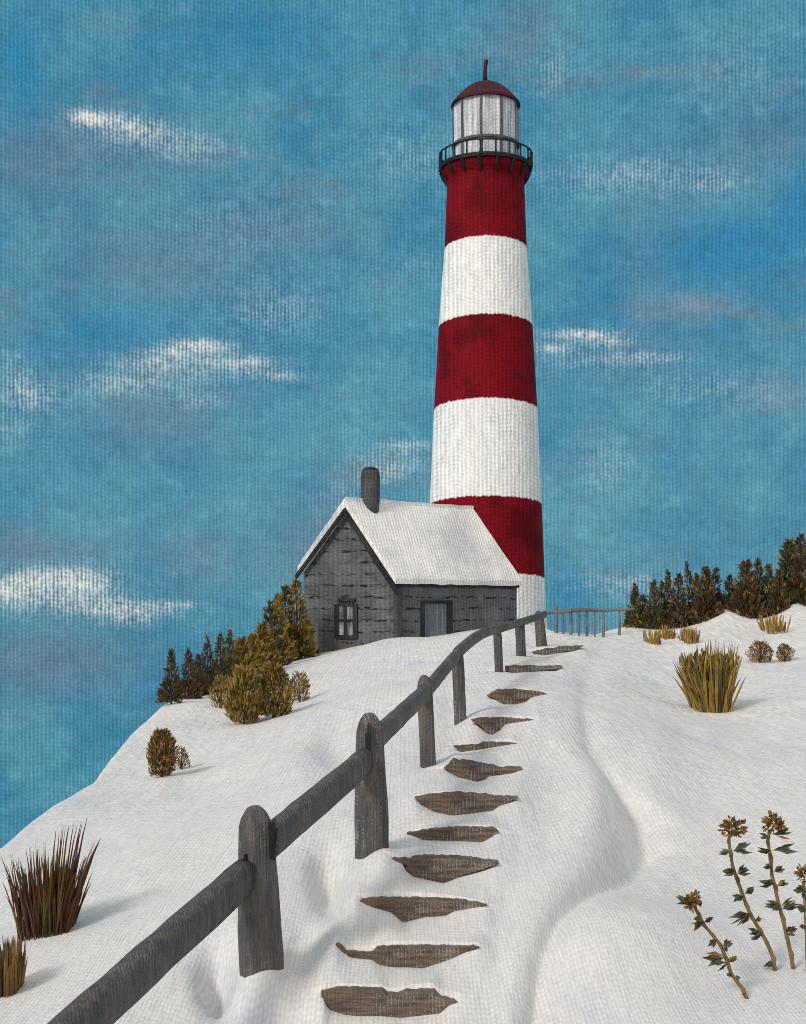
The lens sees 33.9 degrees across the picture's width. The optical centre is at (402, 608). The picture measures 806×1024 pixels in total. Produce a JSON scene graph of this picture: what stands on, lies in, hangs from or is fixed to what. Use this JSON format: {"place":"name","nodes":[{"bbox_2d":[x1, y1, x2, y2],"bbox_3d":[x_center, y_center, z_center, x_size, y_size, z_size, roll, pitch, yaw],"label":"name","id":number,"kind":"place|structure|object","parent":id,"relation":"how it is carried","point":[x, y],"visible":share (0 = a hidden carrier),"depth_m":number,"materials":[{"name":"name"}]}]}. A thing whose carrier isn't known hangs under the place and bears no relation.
{"place":"outdoors","nodes":[
{"label":"outdoors","id":0,"kind":"place"},
{"bbox_2d":[0,603,805,1023],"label":"snowy ground","id":1,"kind":"structure","parent":0,"point":[634,781],"depth_m":14.08,"materials":[{"name":"white snow"}]},
{"bbox_2d":[0,931,27,997],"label":"grass tuft","id":2,"kind":"object","parent":1,"relation":"on","point":[13,965],"visible":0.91,"depth_m":9.86,"materials":[{"name":"brown plant"}]},
{"bbox_2d":[1,819,100,941],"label":"grass tuft","id":3,"kind":"object","parent":1,"relation":"on","point":[48,906],"visible":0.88,"depth_m":11.28,"materials":[{"name":"brown plant"}]},
{"bbox_2d":[145,726,178,776],"bbox_3d":[-3.967,2.464,21.701,0.558,1.087,0.512,0,0,27],"label":"bush","id":4,"kind":"object","parent":1,"relation":"on","point":[158,749],"visible":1,"depth_m":21.63,"materials":[{"name":"brown plant"}]},
{"bbox_2d":[154,648,184,703],"bbox_3d":[-5.968,1.832,33.783,0.805,1.701,0.823,0,0,0],"label":"evergreen shrub","id":5,"kind":"object","parent":1,"relation":"on","point":[174,689],"visible":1,"depth_m":33.71,"materials":[{"name":"green plant"}]},
{"bbox_2d":[173,745,191,768],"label":"bush","id":6,"kind":"object","parent":1,"relation":"on","point":[181,760],"visible":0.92,"depth_m":22.73,"materials":[{"name":"brown plant"}]},
{"bbox_2d":[179,647,202,698],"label":"evergreen shrub","id":7,"kind":"object","parent":1,"relation":"on","point":[193,690],"visible":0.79,"depth_m":35.94,"materials":[{"name":"green plant"}]},
{"bbox_2d":[187,653,213,695],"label":"evergreen shrub","id":8,"kind":"object","parent":1,"relation":"on","point":[204,684],"visible":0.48,"depth_m":37.13,"materials":[{"name":"green plant"}]},
{"bbox_2d":[197,635,222,691],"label":"evergreen shrub","id":9,"kind":"object","parent":1,"relation":"on","point":[212,673],"visible":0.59,"depth_m":38.32,"materials":[{"name":"green plant"}]},
{"bbox_2d":[207,674,229,707],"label":"bush","id":10,"kind":"object","parent":1,"relation":"on","point":[220,700],"visible":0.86,"depth_m":32.62,"materials":[{"name":"brown plant"}]},
{"bbox_2d":[210,630,232,684],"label":"evergreen shrub","id":11,"kind":"object","parent":1,"relation":"on","point":[225,666],"visible":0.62,"depth_m":40.48,"materials":[{"name":"green plant"}]},
{"bbox_2d":[221,628,240,680],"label":"evergreen shrub","id":12,"kind":"object","parent":1,"relation":"on","point":[229,658],"visible":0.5,"depth_m":42.30,"materials":[{"name":"green plant"}]},
{"bbox_2d":[222,663,264,723],"bbox_3d":[-3.561,2.003,29.657,0.998,1.651,0.871,0,0,0],"label":"bush","id":13,"kind":"object","parent":1,"relation":"on","point":[247,703],"visible":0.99,"depth_m":29.49,"materials":[{"name":"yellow plant"}]},
{"bbox_2d":[227,635,260,675],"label":"evergreen shrub","id":14,"kind":"object","parent":1,"relation":"on","point":[241,646],"visible":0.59,"depth_m":44.46,"materials":[{"name":"brown plant"}]},
{"bbox_2d":[243,632,273,672],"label":"evergreen shrub","id":15,"kind":"object","parent":1,"relation":"on","point":[253,637],"visible":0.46,"depth_m":46.67,"materials":[{"name":"brown plant"}]},
{"bbox_2d":[250,621,282,664],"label":"evergreen shrub","id":16,"kind":"object","parent":1,"relation":"on","point":[269,643],"visible":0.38,"depth_m":48.51,"materials":[{"name":"brown plant"}]},
{"bbox_2d":[257,660,296,717],"bbox_3d":[-2.951,1.932,30.016,1.080,1.563,0.820,0,0,0],"label":"bush","id":17,"kind":"object","parent":1,"relation":"on","point":[278,674],"visible":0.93,"depth_m":29.88,"materials":[{"name":"brown plant"}]},
{"bbox_2d":[261,599,293,665],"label":"evergreen shrub","id":18,"kind":"object","parent":1,"relation":"on","point":[272,620],"visible":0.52,"depth_m":51.51,"materials":[{"name":"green plant"}]},
{"bbox_2d":[268,592,297,661],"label":"evergreen shrub","id":19,"kind":"object","parent":1,"relation":"on","point":[289,644],"visible":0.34,"depth_m":54.71,"materials":[{"name":"brown plant"}]},
{"bbox_2d":[274,584,302,659],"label":"evergreen shrub","id":20,"kind":"object","parent":1,"relation":"on","point":[285,592],"visible":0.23,"depth_m":56.12,"materials":[{"name":"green plant"}]},
{"bbox_2d":[47,611,546,1023],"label":"wooden fence","id":21,"kind":"object","parent":1,"relation":"on","point":[246,883],"visible":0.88,"depth_m":9.62,"materials":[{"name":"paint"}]},
{"bbox_2d":[279,576,320,657],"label":"evergreen shrub","id":22,"kind":"object","parent":1,"relation":"on","point":[304,633],"visible":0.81,"depth_m":55.96,"materials":[{"name":"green plant"}]},
{"bbox_2d":[291,671,309,701],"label":"bush","id":23,"kind":"object","parent":1,"relation":"on","point":[304,681],"visible":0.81,"depth_m":33.13,"materials":[{"name":"brown plant"}]},
{"bbox_2d":[321,986,457,1017],"bbox_3d":[-0.076,2.798,9.390,1.009,0.223,0.160,0,0,0],"label":"wooden step","id":24,"kind":"object","parent":1,"relation":"on","point":[366,1001],"visible":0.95,"depth_m":9.31,"materials":[{"name":"brown wood"}]},
{"bbox_2d":[335,942,478,967],"bbox_3d":[0.019,2.679,10.205,1.133,0.225,0.160,0,0,0],"label":"wooden step","id":25,"kind":"object","parent":1,"relation":"on","point":[418,956],"visible":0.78,"depth_m":10.12,"materials":[{"name":"brown wood"}]},
{"bbox_2d":[295,467,522,653],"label":"cottage","id":26,"kind":"structure","parent":1,"relation":"on","point":[373,566],"depth_m":57.69,"materials":[{"name":"grey paint"}]},
{"bbox_2d":[334,598,357,638],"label":"window","id":27,"kind":"structure","parent":26,"relation":"in","point":[345,613],"depth_m":57.26,"materials":[{"name":"paint"}]},
{"bbox_2d":[420,600,452,636],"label":"door","id":28,"kind":"structure","parent":26,"relation":"in","point":[436,618],"depth_m":57.30,"materials":[{"name":"grey paint"}]},
{"bbox_2d":[360,896,486,921],"bbox_3d":[0.156,2.555,11.154,1.099,0.254,0.160,0,0,0],"label":"wooden step","id":29,"kind":"object","parent":1,"relation":"on","point":[405,909],"visible":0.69,"depth_m":11.07,"materials":[{"name":"brown wood"}]},
{"bbox_2d":[392,854,498,882],"bbox_3d":[0.356,2.405,12.235,1.053,0.240,0.170,0,0,0],"label":"wooden step","id":30,"kind":"object","parent":1,"relation":"on","point":[441,868],"visible":0.98,"depth_m":12.15,"materials":[{"name":"brown wood"}]},
{"bbox_2d":[407,826,498,841],"bbox_3d":[0.503,2.284,13.383,0.926,0.163,0.181,0,0,0],"label":"wooden step","id":31,"kind":"object","parent":1,"relation":"on","point":[469,833],"visible":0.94,"depth_m":13.29,"materials":[{"name":"brown wood"}]},
{"bbox_2d":[415,791,517,814],"bbox_3d":[0.699,2.157,14.599,1.139,0.283,0.192,0,0,0],"label":"wooden step","id":32,"kind":"object","parent":1,"relation":"on","point":[455,803],"visible":0.84,"depth_m":14.50,"materials":[{"name":"brown wood"}]},
{"bbox_2d":[444,758,521,781],"bbox_3d":[0.996,2.012,16.491,0.971,0.286,0.209,0,0,0],"label":"wooden step","id":33,"kind":"object","parent":1,"relation":"on","point":[472,770],"visible":0.97,"depth_m":16.39,"materials":[{"name":"brown wood"}]},
{"bbox_2d":[453,741,515,751],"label":"wooden step","id":34,"kind":"object","parent":1,"relation":"on","point":[479,746],"visible":0.8,"depth_m":18.14,"materials":[{"name":"brown wood"}]},
{"bbox_2d":[430,59,546,628],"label":"lighthouse","id":35,"kind":"object","parent":1,"relation":"on","point":[485,456],"visible":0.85,"depth_m":91.22,"materials":[{"name":"paint"}]},
{"bbox_2d":[471,717,532,734],"bbox_3d":[1.554,1.790,20.071,1.034,0.296,0.241,0,0,0],"label":"wooden step","id":36,"kind":"object","parent":1,"relation":"on","point":[491,725],"visible":0.84,"depth_m":19.95,"materials":[{"name":"brown wood"}]},
{"bbox_2d":[487,688,546,703],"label":"wooden step","id":37,"kind":"object","parent":1,"relation":"on","point":[510,696],"visible":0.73,"depth_m":23.61,"materials":[{"name":"brown wood"}]},
{"bbox_2d":[505,665,562,672],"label":"wooden step","id":38,"kind":"object","parent":1,"relation":"on","point":[521,668],"visible":0.99,"depth_m":29.57,"materials":[{"name":"brown wood"}]},
{"bbox_2d":[532,645,583,654],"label":"wooden step","id":39,"kind":"object","parent":1,"relation":"on","point":[549,651],"visible":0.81,"depth_m":35.74,"materials":[{"name":"brown wood"}]},
{"bbox_2d":[542,606,634,636],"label":"wooden fence","id":40,"kind":"object","parent":1,"relation":"on","point":[556,611],"visible":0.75,"depth_m":42.96,"materials":[{"name":"paint"}]},
{"bbox_2d":[622,582,640,626],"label":"conifer","id":41,"kind":"object","parent":1,"relation":"on","point":[634,595],"visible":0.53,"depth_m":45.75,"materials":[{"name":"green plant"}]},
{"bbox_2d":[624,594,655,628],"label":"conifer","id":42,"kind":"object","parent":1,"relation":"on","point":[636,618],"visible":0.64,"depth_m":45.19,"materials":[{"name":"green plant"}]},
{"bbox_2d":[643,629,661,644],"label":"grass wisp","id":43,"kind":"object","parent":1,"relation":"on","point":[655,640],"depth_m":40.04,"materials":[{"name":"yellow plant"}]},
{"bbox_2d":[639,578,668,628],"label":"conifer","id":44,"kind":"object","parent":1,"relation":"on","point":[651,610],"visible":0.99,"depth_m":44.69,"materials":[{"name":"green plant"}]},
{"bbox_2d":[655,580,667,605],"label":"conifer","id":45,"kind":"object","parent":1,"relation":"on","point":[661,587],"visible":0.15,"depth_m":45.77,"materials":[{"name":"green plant"}]},
{"bbox_2d":[655,624,679,639],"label":"grass wisp","id":46,"kind":"object","parent":1,"relation":"on","point":[665,633],"depth_m":41.66,"materials":[{"name":"yellow plant"}]},
{"bbox_2d":[661,569,676,626],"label":"conifer","id":47,"kind":"object","parent":1,"relation":"on","point":[667,583],"visible":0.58,"depth_m":45.26,"materials":[{"name":"green plant"}]},
{"bbox_2d":[661,572,694,628],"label":"conifer","id":48,"kind":"object","parent":1,"relation":"on","point":[678,615],"visible":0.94,"depth_m":44.62,"materials":[{"name":"green plant"}]},
{"bbox_2d":[677,623,699,643],"bbox_3d":[8.691,0.768,40.135,0.485,0.699,1.487,0,0,0],"label":"grass wisp","id":49,"kind":"object","parent":1,"relation":"on","point":[688,634],"depth_m":39.73,"materials":[{"name":"yellow plant"}]},
{"bbox_2d":[683,561,695,604],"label":"conifer","id":50,"kind":"object","parent":1,"relation":"on","point":[687,578],"visible":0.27,"depth_m":45.78,"materials":[{"name":"green plant"}]},
{"bbox_2d":[687,572,704,619],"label":"conifer","id":51,"kind":"object","parent":1,"relation":"on","point":[694,583],"visible":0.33,"depth_m":45.29,"materials":[{"name":"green plant"}]},
{"bbox_2d":[688,565,727,625],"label":"conifer","id":52,"kind":"object","parent":1,"relation":"on","point":[710,609],"visible":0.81,"depth_m":44.61,"materials":[{"name":"brown plant"}]},
{"bbox_2d":[673,639,745,712],"bbox_3d":[6.253,1.371,27.098,1.349,1.547,1.009,0,0,0],"label":"grass tuft","id":53,"kind":"object","parent":1,"relation":"on","point":[707,679],"visible":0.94,"depth_m":26.73,"materials":[{"name":"yellow plant"}]},
{"bbox_2d":[676,889,748,998],"bbox_3d":[2.275,2.485,9.675,0.566,0.870,0.175,0,0,0],"label":"flower stalk","id":54,"kind":"object","parent":1,"relation":"on","point":[691,901],"visible":0.98,"depth_m":9.67,"materials":[{"name":"green plant"}]},
{"bbox_2d":[702,567,722,603],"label":"conifer","id":55,"kind":"object","parent":1,"relation":"on","point":[716,577],"visible":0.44,"depth_m":45.73,"materials":[{"name":"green plant"}]},
{"bbox_2d":[716,573,743,609],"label":"conifer","id":56,"kind":"object","parent":1,"relation":"on","point":[725,597],"visible":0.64,"depth_m":45.22,"materials":[{"name":"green plant"}]},
{"bbox_2d":[724,558,769,619],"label":"conifer","id":57,"kind":"object","parent":1,"relation":"on","point":[750,602],"visible":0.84,"depth_m":44.56,"materials":[{"name":"brown plant"}]},
{"bbox_2d":[718,815,776,970],"bbox_3d":[2.692,2.256,10.339,0.466,1.284,0.241,0,0,17],"label":"flower stalk","id":58,"kind":"object","parent":1,"relation":"on","point":[743,917],"visible":1,"depth_m":10.37,"materials":[{"name":"green plant"}]},
{"bbox_2d":[750,557,766,605],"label":"conifer","id":59,"kind":"object","parent":1,"relation":"on","point":[759,580],"visible":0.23,"depth_m":45.73,"materials":[{"name":"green plant"}]},
{"bbox_2d":[745,639,774,662],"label":"bush","id":60,"kind":"object","parent":1,"relation":"on","point":[759,651],"visible":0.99,"depth_m":35.36,"materials":[{"name":"brown plant"}]},
{"bbox_2d":[760,563,783,615],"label":"conifer","id":61,"kind":"object","parent":1,"relation":"on","point":[768,576],"visible":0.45,"depth_m":45.23,"materials":[{"name":"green plant"}]},
{"bbox_2d":[756,613,790,634],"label":"grass wisp","id":62,"kind":"object","parent":1,"relation":"on","point":[774,626],"depth_m":40.69,"materials":[{"name":"yellow plant"}]},
{"bbox_2d":[758,810,796,968],"bbox_3d":[2.967,2.239,10.418,0.380,1.318,0.226,0,0,0],"label":"flower stalk","id":63,"kind":"object","parent":1,"relation":"on","point":[778,825],"visible":1,"depth_m":10.42,"materials":[{"name":"green plant"}]},
{"bbox_2d":[764,569,790,616],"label":"conifer","id":64,"kind":"object","parent":1,"relation":"on","point":[778,599],"visible":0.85,"depth_m":44.70,"materials":[{"name":"brown plant"}]},
{"bbox_2d":[775,642,795,661],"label":"bush","id":65,"kind":"object","parent":1,"relation":"on","point":[780,654],"visible":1,"depth_m":35.36,"materials":[{"name":"brown plant"}]},
{"bbox_2d":[767,537,805,603],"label":"conifer","id":66,"kind":"object","parent":1,"relation":"on","point":[788,554],"visible":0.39,"depth_m":45.66,"materials":[{"name":"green plant"}]},
{"bbox_2d":[785,532,805,605],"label":"conifer","id":67,"kind":"object","parent":1,"relation":"on","point":[794,592],"visible":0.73,"depth_m":45.13,"materials":[{"name":"green plant"}]},
{"bbox_2d":[793,863,805,964],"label":"flower stalk","id":68,"kind":"object","parent":1,"relation":"on","point":[802,890],"visible":1,"depth_m":10.33,"materials":[{"name":"green plant"}]},
{"bbox_2d":[0,0,805,847],"label":"sky","id":69,"kind":"structure","parent":0,"point":[222,222],"materials":[{"name":"blue paint"}]}
]}

